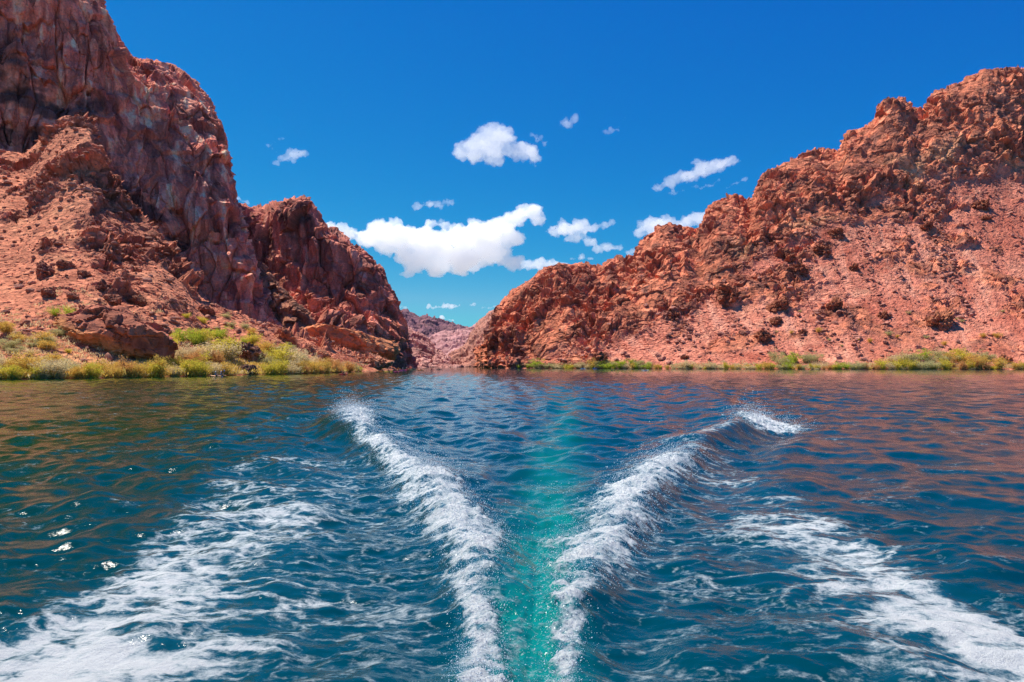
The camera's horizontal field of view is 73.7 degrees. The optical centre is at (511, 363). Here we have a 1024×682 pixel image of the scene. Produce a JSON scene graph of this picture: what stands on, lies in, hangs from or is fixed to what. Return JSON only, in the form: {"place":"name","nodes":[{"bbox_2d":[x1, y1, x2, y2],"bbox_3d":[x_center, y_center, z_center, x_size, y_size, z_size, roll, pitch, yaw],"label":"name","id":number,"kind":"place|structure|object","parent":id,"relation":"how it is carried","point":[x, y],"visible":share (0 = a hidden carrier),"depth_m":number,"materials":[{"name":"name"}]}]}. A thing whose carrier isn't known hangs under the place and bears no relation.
{"place":"outdoors","nodes":[
{"label":"outdoors","id":0,"kind":"place"},
{"bbox_2d":[0,0,282,326],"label":"cliff","id":1,"kind":"structure","parent":0,"point":[162,139],"depth_m":352.77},
{"bbox_2d":[0,112,398,379],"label":"hillside","id":2,"kind":"structure","parent":0,"point":[74,249],"depth_m":222.50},
{"bbox_2d":[0,320,15,332],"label":"shrub","id":3,"kind":"object","parent":2,"relation":"on","point":[8,329],"visible":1,"depth_m":146.83,"materials":[{"name":"yellow plant"}]},
{"bbox_2d":[0,334,23,347],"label":"shrub","id":4,"kind":"object","parent":2,"relation":"on","point":[11,343],"visible":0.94,"depth_m":142.56,"materials":[{"name":"beige plant"}]},
{"bbox_2d":[8,331,27,342],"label":"shrub","id":5,"kind":"object","parent":2,"relation":"on","point":[16,336],"visible":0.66,"depth_m":145.37,"materials":[{"name":"yellow plant"}]},
{"bbox_2d":[5,350,52,370],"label":"shrub","id":6,"kind":"object","parent":2,"relation":"on","point":[26,360],"visible":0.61,"depth_m":125.40,"materials":[{"name":"yellow plant"}]},
{"bbox_2d":[22,363,47,379],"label":"shrub","id":7,"kind":"object","parent":2,"relation":"on","point":[33,370],"visible":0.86,"depth_m":123.92,"materials":[{"name":"yellow plant"}]},
{"bbox_2d":[33,339,54,348],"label":"shrub","id":8,"kind":"object","parent":2,"relation":"on","point":[41,344],"visible":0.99,"depth_m":144.53,"materials":[{"name":"yellow plant"}]},
{"bbox_2d":[32,331,56,341],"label":"shrub","id":9,"kind":"object","parent":2,"relation":"on","point":[44,335],"visible":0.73,"depth_m":146.72,"materials":[{"name":"yellow plant"}]},
{"bbox_2d":[35,260,54,280],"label":"boulder","id":10,"kind":"object","parent":2,"relation":"on","point":[43,270],"visible":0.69,"depth_m":189.84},
{"bbox_2d":[27,359,66,378],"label":"shrub","id":11,"kind":"object","parent":2,"relation":"on","point":[47,372],"visible":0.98,"depth_m":124.71,"materials":[{"name":"grey plant"}]},
{"bbox_2d":[41,286,55,297],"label":"boulder","id":12,"kind":"object","parent":2,"relation":"on","point":[48,292],"visible":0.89,"depth_m":174.07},
{"bbox_2d":[43,305,63,315],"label":"shrub","id":13,"kind":"object","parent":2,"relation":"on","point":[55,310],"visible":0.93,"depth_m":164.65,"materials":[{"name":"green plant"}]},
{"bbox_2d":[44,351,63,360],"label":"shrub","id":14,"kind":"object","parent":2,"relation":"on","point":[59,356],"visible":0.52,"depth_m":137.86,"materials":[{"name":"yellow plant"}]},
{"bbox_2d":[38,358,71,378],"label":"shrub","id":15,"kind":"object","parent":2,"relation":"on","point":[61,370],"visible":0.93,"depth_m":126.26,"materials":[{"name":"grey plant"}]},
{"bbox_2d":[46,324,65,335],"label":"shrub","id":16,"kind":"object","parent":2,"relation":"on","point":[59,332],"visible":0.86,"depth_m":153.32,"materials":[{"name":"beige plant"}]},
{"bbox_2d":[56,259,75,268],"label":"boulder","id":17,"kind":"object","parent":2,"relation":"on","point":[62,264],"visible":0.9,"depth_m":195.63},
{"bbox_2d":[66,292,78,299],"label":"boulder","id":18,"kind":"object","parent":2,"relation":"on","point":[72,296],"visible":0.98,"depth_m":175.29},
{"bbox_2d":[67,366,84,378],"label":"shrub","id":19,"kind":"object","parent":2,"relation":"on","point":[75,372],"visible":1,"depth_m":128.85,"materials":[{"name":"yellow plant"}]},
{"bbox_2d":[70,366,96,378],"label":"shrub","id":20,"kind":"object","parent":2,"relation":"on","point":[82,375],"visible":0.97,"depth_m":129.59,"materials":[{"name":"yellow plant"}]},
{"bbox_2d":[77,270,91,276],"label":"boulder","id":21,"kind":"object","parent":2,"relation":"on","point":[83,273],"visible":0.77,"depth_m":190.38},
{"bbox_2d":[82,362,103,378],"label":"shrub","id":22,"kind":"object","parent":2,"relation":"on","point":[95,371],"visible":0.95,"depth_m":130.56,"materials":[{"name":"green plant"}]},
{"bbox_2d":[89,358,114,370],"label":"shrub","id":23,"kind":"object","parent":2,"relation":"on","point":[103,364],"visible":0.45,"depth_m":135.67,"materials":[{"name":"yellow plant"}]},
{"bbox_2d":[95,279,112,291],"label":"boulder","id":24,"kind":"object","parent":2,"relation":"on","point":[102,285],"visible":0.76,"depth_m":185.19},
{"bbox_2d":[103,294,121,304],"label":"boulder","id":25,"kind":"object","parent":2,"relation":"on","point":[113,299],"visible":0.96,"depth_m":181.67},
{"bbox_2d":[53,303,177,361],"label":"boulder","id":26,"kind":"object","parent":2,"relation":"on","point":[117,330],"visible":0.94,"depth_m":154.04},
{"bbox_2d":[108,365,125,377],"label":"shrub","id":27,"kind":"object","parent":2,"relation":"on","point":[116,372],"visible":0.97,"depth_m":135.34,"materials":[{"name":"yellow plant"}]},
{"bbox_2d":[106,355,136,373],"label":"shrub","id":28,"kind":"object","parent":2,"relation":"on","point":[124,365],"visible":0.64,"depth_m":138.26,"materials":[{"name":"brown plant"}]},
{"bbox_2d":[125,363,138,377],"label":"shrub","id":29,"kind":"object","parent":2,"relation":"on","point":[133,370],"visible":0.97,"depth_m":138.25,"materials":[{"name":"yellow plant"}]},
{"bbox_2d":[125,295,147,306],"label":"boulder","id":30,"kind":"object","parent":2,"relation":"on","point":[139,300],"visible":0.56,"depth_m":191.49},
{"bbox_2d":[127,360,149,377],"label":"shrub","id":31,"kind":"object","parent":2,"relation":"on","point":[141,369],"visible":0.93,"depth_m":139.93,"materials":[{"name":"yellow plant"}]},
{"bbox_2d":[142,358,166,376],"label":"shrub","id":32,"kind":"object","parent":2,"relation":"on","point":[153,370],"visible":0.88,"depth_m":142.24,"materials":[{"name":"yellow plant"}]},
{"bbox_2d":[146,354,173,376],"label":"shrub","id":33,"kind":"object","parent":2,"relation":"on","point":[162,369],"visible":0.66,"depth_m":143.66,"materials":[{"name":"yellow plant"}]},
{"bbox_2d":[165,362,185,376],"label":"shrub","id":34,"kind":"object","parent":2,"relation":"on","point":[173,374],"visible":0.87,"depth_m":147.48,"materials":[{"name":"grey plant"}]},
{"bbox_2d":[0,358,360,378],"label":"dry grass","id":35,"kind":"structure","parent":2,"relation":"on","point":[237,371],"depth_m":155.36,"materials":[{"name":"yellow plant"}]},
{"bbox_2d":[0,284,365,378],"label":"dry grass","id":36,"kind":"structure","parent":2,"relation":"on","point":[80,350],"depth_m":153.52,"materials":[{"name":"plant"}]},
{"bbox_2d":[172,327,193,340],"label":"shrub","id":37,"kind":"object","parent":2,"relation":"on","point":[181,336],"visible":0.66,"depth_m":180.68,"materials":[{"name":"green plant"}]},
{"bbox_2d":[175,345,195,361],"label":"shrub","id":38,"kind":"object","parent":2,"relation":"on","point":[181,350],"visible":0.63,"depth_m":162.30,"materials":[{"name":"grey plant"}]},
{"bbox_2d":[178,358,202,375],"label":"shrub","id":39,"kind":"object","parent":2,"relation":"on","point":[189,369],"visible":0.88,"depth_m":151.99,"materials":[{"name":"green plant"}]},
{"bbox_2d":[179,348,206,362],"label":"shrub","id":40,"kind":"object","parent":2,"relation":"on","point":[192,356],"visible":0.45,"depth_m":161.31,"materials":[{"name":"brown plant"}]},
{"bbox_2d":[0,115,393,368],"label":"scree","id":41,"kind":"structure","parent":2,"relation":"on","point":[109,356],"depth_m":234.56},
{"bbox_2d":[2,364,22,379],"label":"shrub","id":42,"kind":"object","parent":41,"relation":"on","point":[11,373],"visible":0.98,"depth_m":121.48,"materials":[{"name":"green plant"}]},
{"bbox_2d":[188,330,213,344],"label":"shrub","id":43,"kind":"object","parent":2,"relation":"on","point":[195,340],"visible":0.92,"depth_m":185.04,"materials":[{"name":"green plant"}]},
{"bbox_2d":[193,358,213,375],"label":"shrub","id":44,"kind":"object","parent":2,"relation":"on","point":[205,367],"visible":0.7,"depth_m":156.06,"materials":[{"name":"yellow plant"}]},
{"bbox_2d":[193,328,216,343],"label":"shrub","id":45,"kind":"object","parent":2,"relation":"on","point":[203,331],"visible":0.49,"depth_m":188.56,"materials":[{"name":"yellow plant"}]},
{"bbox_2d":[198,303,215,315],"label":"boulder","id":46,"kind":"object","parent":2,"relation":"on","point":[203,309],"visible":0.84,"depth_m":219.03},
{"bbox_2d":[189,342,227,361],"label":"shrub","id":47,"kind":"object","parent":2,"relation":"on","point":[206,348],"visible":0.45,"depth_m":170.71,"materials":[{"name":"grey plant"}]},
{"bbox_2d":[205,361,225,375],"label":"shrub","id":48,"kind":"object","parent":2,"relation":"on","point":[215,368],"visible":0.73,"depth_m":159.45,"materials":[{"name":"grey plant"}]},
{"bbox_2d":[209,348,226,363],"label":"shrub","id":49,"kind":"object","parent":2,"relation":"on","point":[219,358],"visible":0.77,"depth_m":169.34,"materials":[{"name":"brown plant"}]},
{"bbox_2d":[207,326,233,338],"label":"shrub","id":50,"kind":"object","parent":2,"relation":"on","point":[220,333],"visible":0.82,"depth_m":201.63,"materials":[{"name":"green plant"}]},
{"bbox_2d":[197,334,245,360],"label":"shrub","id":51,"kind":"object","parent":2,"relation":"on","point":[230,341],"visible":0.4,"depth_m":178.82,"materials":[{"name":"yellow plant"}]},
{"bbox_2d":[216,362,234,375],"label":"shrub","id":52,"kind":"object","parent":2,"relation":"on","point":[227,370],"visible":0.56,"depth_m":163.00,"materials":[{"name":"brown plant"}]},
{"bbox_2d":[207,340,245,361],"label":"shrub","id":53,"kind":"object","parent":2,"relation":"on","point":[230,351],"visible":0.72,"depth_m":177.38,"materials":[{"name":"grey plant"}]},
{"bbox_2d":[238,364,257,373],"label":"boulder","id":54,"kind":"object","parent":2,"relation":"on","point":[246,367],"visible":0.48,"depth_m":174.09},
{"bbox_2d":[234,342,264,361],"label":"boulder","id":55,"kind":"object","parent":2,"relation":"on","point":[251,353],"visible":0.57,"depth_m":186.91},
{"bbox_2d":[243,333,264,343],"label":"shrub","id":56,"kind":"object","parent":2,"relation":"on","point":[252,339],"visible":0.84,"depth_m":206.56,"materials":[{"name":"yellow plant"}]},
{"bbox_2d":[254,339,275,352],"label":"shrub","id":57,"kind":"object","parent":2,"relation":"on","point":[264,344],"visible":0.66,"depth_m":202.56,"materials":[{"name":"yellow plant"}]},
{"bbox_2d":[258,361,276,374],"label":"shrub","id":58,"kind":"object","parent":2,"relation":"on","point":[265,368],"visible":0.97,"depth_m":179.12,"materials":[{"name":"yellow plant"}]},
{"bbox_2d":[262,343,296,362],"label":"shrub","id":59,"kind":"object","parent":2,"relation":"on","point":[278,355],"visible":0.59,"depth_m":192.01,"materials":[{"name":"yellow plant"}]},
{"bbox_2d":[270,357,291,373],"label":"shrub","id":60,"kind":"object","parent":2,"relation":"on","point":[283,365],"visible":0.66,"depth_m":184.00,"materials":[{"name":"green plant"}]},
{"bbox_2d":[274,327,295,346],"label":"boulder","id":61,"kind":"object","parent":2,"relation":"on","point":[284,334],"visible":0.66,"depth_m":228.95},
{"bbox_2d":[275,346,308,362],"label":"shrub","id":62,"kind":"object","parent":2,"relation":"on","point":[294,356],"visible":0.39,"depth_m":196.73,"materials":[{"name":"grey plant"}]},
{"bbox_2d":[285,360,301,373],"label":"shrub","id":63,"kind":"object","parent":2,"relation":"on","point":[290,368],"visible":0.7,"depth_m":186.82,"materials":[{"name":"grey plant"}]},
{"bbox_2d":[300,345,315,354],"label":"boulder","id":64,"kind":"object","parent":2,"relation":"on","point":[311,349],"visible":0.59,"depth_m":227.23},
{"bbox_2d":[306,360,324,373],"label":"shrub","id":65,"kind":"object","parent":2,"relation":"on","point":[315,365],"visible":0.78,"depth_m":200.44,"materials":[{"name":"yellow plant"}]},
{"bbox_2d":[316,349,330,358],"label":"boulder","id":66,"kind":"object","parent":2,"relation":"on","point":[324,353],"visible":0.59,"depth_m":234.03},
{"bbox_2d":[318,357,333,372],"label":"shrub","id":67,"kind":"object","parent":2,"relation":"on","point":[327,365],"visible":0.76,"depth_m":208.57,"materials":[{"name":"yellow plant"}]},
{"bbox_2d":[342,360,359,371],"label":"shrub","id":68,"kind":"object","parent":2,"relation":"on","point":[350,368],"visible":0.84,"depth_m":232.37,"materials":[{"name":"beige plant"}]},
{"bbox_2d":[351,351,393,368],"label":"rock outcrop","id":69,"kind":"object","parent":2,"relation":"on","point":[375,361],"visible":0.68,"depth_m":286.14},
{"bbox_2d":[256,258,315,329],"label":"cliff buttress","id":70,"kind":"structure","parent":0,"point":[287,307],"depth_m":374.52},
{"bbox_2d":[237,195,417,367],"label":"rock cliff","id":71,"kind":"structure","parent":0,"point":[321,271],"depth_m":467.53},
{"bbox_2d":[304,323,400,359],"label":"rock outcrop","id":72,"kind":"object","parent":71,"relation":"on","point":[357,341],"visible":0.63,"depth_m":322.25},
{"bbox_2d":[401,309,467,337],"bbox_3d":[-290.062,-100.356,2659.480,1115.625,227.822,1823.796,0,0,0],"label":"purple ridge","id":73,"kind":"structure","parent":0,"point":[427,325],"depth_m":2325.54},
{"bbox_2d":[408,326,464,366],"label":"hill pink","id":74,"kind":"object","parent":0,"point":[426,353],"depth_m":631.26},
{"bbox_2d":[429,324,475,354],"bbox_3d":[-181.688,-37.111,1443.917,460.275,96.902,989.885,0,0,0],"label":"hill pink","id":75,"kind":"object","parent":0,"point":[446,342],"depth_m":1179.05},
{"bbox_2d":[448,310,493,366],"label":"hill slope","id":76,"kind":"structure","parent":0,"point":[464,355],"depth_m":685.25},
{"bbox_2d":[0,367,1023,681],"bbox_3d":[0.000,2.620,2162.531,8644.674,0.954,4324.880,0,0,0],"label":"river water","id":77,"kind":"structure","parent":0,"point":[864,525],"depth_m":11.64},
{"bbox_2d":[318,379,825,681],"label":"spray","id":78,"kind":"object","parent":77,"relation":"on","point":[346,407],"visible":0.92,"depth_m":11.43,"materials":[{"name":"white"}]},
{"bbox_2d":[105,0,1023,326],"label":"sky","id":79,"kind":"structure","parent":0,"point":[471,149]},
{"bbox_2d":[473,65,1023,369],"bbox_3d":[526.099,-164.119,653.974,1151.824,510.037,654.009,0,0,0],"label":"mountain","id":80,"kind":"structure","parent":0,"point":[967,120],"depth_m":487.55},
{"bbox_2d":[587,351,607,365],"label":"boulder","id":81,"kind":"object","parent":80,"relation":"on","point":[600,356],"visible":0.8,"depth_m":401.55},
{"bbox_2d":[668,310,680,319],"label":"boulder","id":82,"kind":"object","parent":80,"relation":"on","point":[673,314],"visible":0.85,"depth_m":432.26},
{"bbox_2d":[715,284,740,306],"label":"boulder","id":83,"kind":"object","parent":80,"relation":"on","point":[726,295],"visible":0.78,"depth_m":438.62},
{"bbox_2d":[473,147,1023,367],"bbox_3d":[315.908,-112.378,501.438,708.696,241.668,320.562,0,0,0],"label":"scree","id":84,"kind":"structure","parent":80,"relation":"on","point":[971,313],"depth_m":439.90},
{"bbox_2d":[753,330,771,344],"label":"boulder","id":85,"kind":"object","parent":80,"relation":"on","point":[763,336],"visible":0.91,"depth_m":392.54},
{"bbox_2d":[520,359,1022,368],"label":"dry grass","id":86,"kind":"structure","parent":80,"relation":"on","point":[814,363],"depth_m":366.78,"materials":[{"name":"plant"}]},
{"bbox_2d":[769,316,782,326],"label":"boulder","id":87,"kind":"object","parent":80,"relation":"on","point":[775,321],"visible":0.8,"depth_m":412.45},
{"bbox_2d":[768,346,783,359],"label":"shrub","id":88,"kind":"object","parent":80,"relation":"on","point":[772,355],"visible":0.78,"depth_m":374.18,"materials":[{"name":"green plant"}]},
{"bbox_2d":[765,296,789,312],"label":"boulder","id":89,"kind":"object","parent":80,"relation":"on","point":[781,304],"visible":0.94,"depth_m":423.88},
{"bbox_2d":[770,352,789,364],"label":"shrub","id":90,"kind":"object","parent":80,"relation":"on","point":[781,361],"visible":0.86,"depth_m":366.19,"materials":[{"name":"green plant"}]},
{"bbox_2d":[774,247,797,262],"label":"boulder","id":91,"kind":"object","parent":80,"relation":"on","point":[786,255],"visible":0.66,"depth_m":479.62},
{"bbox_2d":[785,259,809,276],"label":"boulder","id":92,"kind":"object","parent":80,"relation":"on","point":[800,268],"visible":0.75,"depth_m":458.86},
{"bbox_2d":[802,351,815,362],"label":"shrub","id":93,"kind":"object","parent":80,"relation":"on","point":[807,360],"visible":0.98,"depth_m":366.95,"materials":[{"name":"green plant"}]},
{"bbox_2d":[813,244,830,257],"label":"boulder","id":94,"kind":"object","parent":80,"relation":"on","point":[821,249],"visible":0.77,"depth_m":482.47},
{"bbox_2d":[826,297,842,310],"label":"boulder","id":95,"kind":"object","parent":80,"relation":"on","point":[835,302],"visible":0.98,"depth_m":418.46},
{"bbox_2d":[827,227,843,238],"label":"boulder","id":96,"kind":"object","parent":80,"relation":"on","point":[836,233],"visible":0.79,"depth_m":501.58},
{"bbox_2d":[848,263,858,271],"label":"boulder","id":97,"kind":"object","parent":80,"relation":"on","point":[854,267],"visible":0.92,"depth_m":466.17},
{"bbox_2d":[874,358,888,368],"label":"shrub","id":98,"kind":"object","parent":80,"relation":"on","point":[881,362],"visible":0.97,"depth_m":350.34,"materials":[{"name":"yellow plant"}]},
{"bbox_2d":[876,310,889,318],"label":"boulder","id":99,"kind":"object","parent":80,"relation":"on","point":[883,315],"visible":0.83,"depth_m":413.62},
{"bbox_2d":[884,352,898,363],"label":"shrub","id":100,"kind":"object","parent":80,"relation":"on","point":[890,358],"visible":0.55,"depth_m":362.58,"materials":[{"name":"grey plant"}]},
{"bbox_2d":[899,349,919,361],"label":"shrub","id":101,"kind":"object","parent":80,"relation":"on","point":[908,356],"visible":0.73,"depth_m":366.33,"materials":[{"name":"green plant"}]},
{"bbox_2d":[906,360,920,369],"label":"shrub","id":102,"kind":"object","parent":80,"relation":"on","point":[911,364],"visible":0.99,"depth_m":348.04,"materials":[{"name":"yellow plant"}]},
{"bbox_2d":[916,221,932,231],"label":"boulder","id":103,"kind":"object","parent":80,"relation":"on","point":[927,226],"visible":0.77,"depth_m":511.80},
{"bbox_2d":[916,356,936,369],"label":"shrub","id":104,"kind":"object","parent":80,"relation":"on","point":[924,367],"visible":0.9,"depth_m":347.26,"materials":[{"name":"green plant"}]},
{"bbox_2d":[912,348,941,360],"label":"shrub","id":105,"kind":"object","parent":80,"relation":"on","point":[925,353],"visible":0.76,"depth_m":367.73,"materials":[{"name":"green plant"}]},
{"bbox_2d":[925,309,954,330],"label":"boulder","id":106,"kind":"object","parent":80,"relation":"on","point":[941,320],"visible":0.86,"depth_m":402.77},
{"bbox_2d":[937,358,952,369],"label":"shrub","id":107,"kind":"object","parent":80,"relation":"on","point":[946,365],"visible":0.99,"depth_m":347.46,"materials":[{"name":"yellow plant"}]},
{"bbox_2d":[942,350,960,361],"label":"shrub","id":108,"kind":"object","parent":80,"relation":"on","point":[951,355],"visible":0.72,"depth_m":365.66,"materials":[{"name":"yellow plant"}]},
{"bbox_2d":[950,347,971,360],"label":"shrub","id":109,"kind":"object","parent":80,"relation":"on","point":[960,352],"visible":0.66,"depth_m":367.68,"materials":[{"name":"yellow plant"}]},
{"bbox_2d":[966,354,988,369],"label":"shrub","id":110,"kind":"object","parent":80,"relation":"on","point":[982,362],"visible":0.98,"depth_m":345.63,"materials":[{"name":"yellow plant"}]},
{"bbox_2d":[970,198,990,209],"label":"boulder","id":111,"kind":"object","parent":80,"relation":"on","point":[983,204],"visible":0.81,"depth_m":542.17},
{"bbox_2d":[988,356,1008,369],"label":"shrub","id":112,"kind":"object","parent":80,"relation":"on","point":[999,362],"visible":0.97,"depth_m":344.78,"materials":[{"name":"yellow plant"}]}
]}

